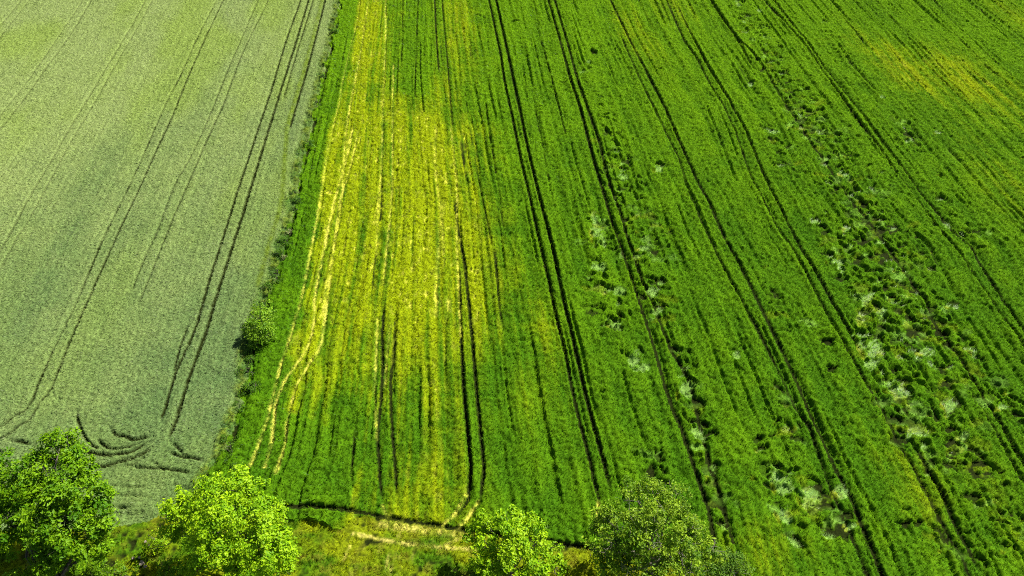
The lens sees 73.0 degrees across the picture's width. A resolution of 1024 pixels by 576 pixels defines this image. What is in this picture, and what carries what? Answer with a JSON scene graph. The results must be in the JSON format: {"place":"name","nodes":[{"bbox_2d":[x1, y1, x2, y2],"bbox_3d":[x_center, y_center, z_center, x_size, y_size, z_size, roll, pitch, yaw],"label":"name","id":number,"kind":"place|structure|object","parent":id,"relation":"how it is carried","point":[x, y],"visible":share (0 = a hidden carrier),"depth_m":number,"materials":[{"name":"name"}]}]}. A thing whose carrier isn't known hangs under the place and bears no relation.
{"place":"outdoors","nodes":[
{"label":"outdoors","id":0,"kind":"place"},
{"bbox_2d":[0,489,716,575],"bbox_3d":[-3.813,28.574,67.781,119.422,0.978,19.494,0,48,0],"label":"verge grass","id":1,"kind":"structure","parent":0,"point":[364,545],"depth_m":69.88,"materials":[{"name":"green plant"}]},
{"label":"ground","id":2,"kind":"structure","parent":0,"visible":0},
{"bbox_2d":[2,555,47,575],"bbox_3d":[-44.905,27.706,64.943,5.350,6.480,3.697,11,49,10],"label":"bush","id":3,"kind":"object","parent":2,"relation":"on","point":[27,572],"visible":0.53,"depth_m":63.60,"materials":[{"name":"green plant"}]},
{"bbox_2d":[0,426,120,575],"bbox_3d":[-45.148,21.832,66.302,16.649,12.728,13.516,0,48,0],"label":"walnut tree","id":4,"kind":"object","parent":2,"relation":"on","point":[23,491],"visible":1,"depth_m":63.92,"materials":[{"name":"green plant"}]},
{"bbox_2d":[79,557,143,575],"bbox_3d":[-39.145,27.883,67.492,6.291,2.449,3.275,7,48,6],"label":"bush","id":5,"kind":"object","parent":2,"relation":"on","point":[97,570],"visible":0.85,"depth_m":67.32,"materials":[{"name":"green plant"}]},
{"bbox_2d":[142,530,169,555],"bbox_3d":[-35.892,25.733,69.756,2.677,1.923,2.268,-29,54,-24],"label":"sapling","id":6,"kind":"object","parent":2,"relation":"on","point":[159,542],"visible":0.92,"depth_m":69.42,"materials":[{"name":"green plant"}]},
{"bbox_2d":[0,0,340,531],"bbox_3d":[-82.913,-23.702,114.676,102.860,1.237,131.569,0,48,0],"label":"barley crop","id":7,"kind":"object","parent":2,"relation":"on","point":[152,152],"visible":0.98,"depth_m":103.90,"materials":[{"name":"green plant"}]},
{"bbox_2d":[154,553,191,575],"bbox_3d":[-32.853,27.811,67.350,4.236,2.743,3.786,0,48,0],"label":"bush","id":8,"kind":"object","parent":2,"relation":"on","point":[172,571],"visible":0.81,"depth_m":67.20,"materials":[{"name":"green plant"}]},
{"bbox_2d":[218,434,232,443],"bbox_3d":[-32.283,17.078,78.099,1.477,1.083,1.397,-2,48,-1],"label":"weed","id":9,"kind":"object","parent":2,"relation":"on","point":[222,439],"visible":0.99,"depth_m":77.83,"materials":[{"name":"green plant"}]},
{"bbox_2d":[150,462,301,575],"bbox_3d":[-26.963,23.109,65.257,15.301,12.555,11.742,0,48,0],"label":"walnut tree","id":10,"kind":"object","parent":2,"relation":"on","point":[231,547],"visible":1,"depth_m":62.17,"materials":[{"name":"green plant"}]},
{"bbox_2d":[219,439,233,457],"bbox_3d":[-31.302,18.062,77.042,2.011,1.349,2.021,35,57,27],"label":"weed","id":11,"kind":"object","parent":2,"relation":"on","point":[226,449],"visible":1,"depth_m":77.00,"materials":[{"name":"green plant"}]},
{"bbox_2d":[234,366,244,375],"bbox_3d":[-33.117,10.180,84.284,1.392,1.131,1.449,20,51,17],"label":"weed","id":12,"kind":"object","parent":2,"relation":"on","point":[236,373],"visible":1,"depth_m":84.19,"materials":[{"name":"green plant"}]},
{"bbox_2d":[237,389,247,397],"bbox_3d":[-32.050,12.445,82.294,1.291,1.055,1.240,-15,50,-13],"label":"weed","id":13,"kind":"object","parent":2,"relation":"on","point":[245,394],"visible":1,"depth_m":82.05,"materials":[{"name":"green plant"}]},
{"bbox_2d":[240,362,252,377],"bbox_3d":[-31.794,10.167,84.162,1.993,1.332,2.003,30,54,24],"label":"weed","id":14,"kind":"object","parent":2,"relation":"on","point":[247,371],"visible":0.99,"depth_m":84.06,"materials":[{"name":"green plant"}]},
{"bbox_2d":[243,355,253,365],"bbox_3d":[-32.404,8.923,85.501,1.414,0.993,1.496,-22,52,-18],"label":"weed","id":15,"kind":"object","parent":2,"relation":"on","point":[249,358],"visible":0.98,"depth_m":85.37,"materials":[{"name":"green plant"}]},
{"bbox_2d":[244,347,254,356],"bbox_3d":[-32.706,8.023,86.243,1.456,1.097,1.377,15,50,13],"label":"weed","id":16,"kind":"object","parent":2,"relation":"on","point":[246,351],"visible":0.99,"depth_m":86.09,"materials":[{"name":"green plant"}]},
{"bbox_2d":[241,381,261,394],"bbox_3d":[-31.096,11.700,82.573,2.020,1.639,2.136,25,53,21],"label":"weed","id":17,"kind":"object","parent":2,"relation":"on","point":[250,387],"visible":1,"depth_m":82.13,"materials":[{"name":"green plant"}]},
{"bbox_2d":[242,299,277,350],"bbox_3d":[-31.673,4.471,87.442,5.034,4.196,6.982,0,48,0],"label":"bush","id":18,"kind":"object","parent":2,"relation":"on","point":[261,326],"visible":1,"depth_m":86.30,"materials":[{"name":"green plant"}]},
{"bbox_2d":[258,280,274,290],"bbox_3d":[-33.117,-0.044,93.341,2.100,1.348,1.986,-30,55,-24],"label":"weed","id":19,"kind":"object","parent":2,"relation":"on","point":[267,284],"visible":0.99,"depth_m":93.11,"materials":[{"name":"green plant"}]},
{"bbox_2d":[269,268,279,277],"bbox_3d":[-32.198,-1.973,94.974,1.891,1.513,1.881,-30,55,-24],"label":"weed","id":20,"kind":"object","parent":2,"relation":"on","point":[274,273],"visible":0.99,"depth_m":95.02,"materials":[{"name":"green plant"}]},
{"bbox_2d":[271,274,281,283],"bbox_3d":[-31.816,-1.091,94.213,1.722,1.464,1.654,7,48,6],"label":"weed","id":21,"kind":"object","parent":2,"relation":"on","point":[277,280],"visible":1,"depth_m":93.90,"materials":[{"name":"green plant"}]},
{"bbox_2d":[272,247,284,256],"bbox_3d":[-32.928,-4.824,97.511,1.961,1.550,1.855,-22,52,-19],"label":"weed","id":22,"kind":"object","parent":2,"relation":"on","point":[280,252],"visible":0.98,"depth_m":97.27,"materials":[{"name":"green plant"}]},
{"bbox_2d":[293,196,302,203],"bbox_3d":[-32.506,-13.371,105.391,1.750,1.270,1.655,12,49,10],"label":"weed","id":23,"kind":"object","parent":2,"relation":"on","point":[297,200],"visible":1,"depth_m":105.14,"materials":[{"name":"green plant"}]},
{"bbox_2d":[302,138,313,145],"bbox_3d":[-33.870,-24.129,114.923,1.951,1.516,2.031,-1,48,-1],"label":"weed","id":24,"kind":"object","parent":2,"relation":"on","point":[310,142],"visible":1,"depth_m":114.68,"materials":[{"name":"green plant"}]},
{"bbox_2d":[462,504,570,575],"bbox_3d":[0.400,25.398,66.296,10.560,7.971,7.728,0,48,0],"label":"walnut tree","id":25,"kind":"object","parent":2,"relation":"on","point":[505,559],"visible":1,"depth_m":65.03,"materials":[{"name":"green plant"}]},
{"bbox_2d":[203,0,1023,575],"bbox_3d":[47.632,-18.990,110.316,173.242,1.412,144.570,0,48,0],"label":"wheat crop","id":26,"kind":"object","parent":2,"relation":"on","point":[749,274],"visible":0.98,"depth_m":94.50,"materials":[{"name":"green plant"}]},
{"bbox_2d":[579,473,725,575],"bbox_3d":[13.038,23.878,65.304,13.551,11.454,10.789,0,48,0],"label":"oak tree","id":27,"kind":"object","parent":2,"relation":"on","point":[644,536],"visible":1,"depth_m":63.25,"materials":[{"name":"green plant"}]},
{"bbox_2d":[699,540,754,575],"bbox_3d":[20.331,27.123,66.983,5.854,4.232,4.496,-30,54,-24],"label":"bush","id":28,"kind":"object","parent":2,"relation":"on","point":[727,565],"visible":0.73,"depth_m":66.73,"materials":[{"name":"green plant"}]}
]}

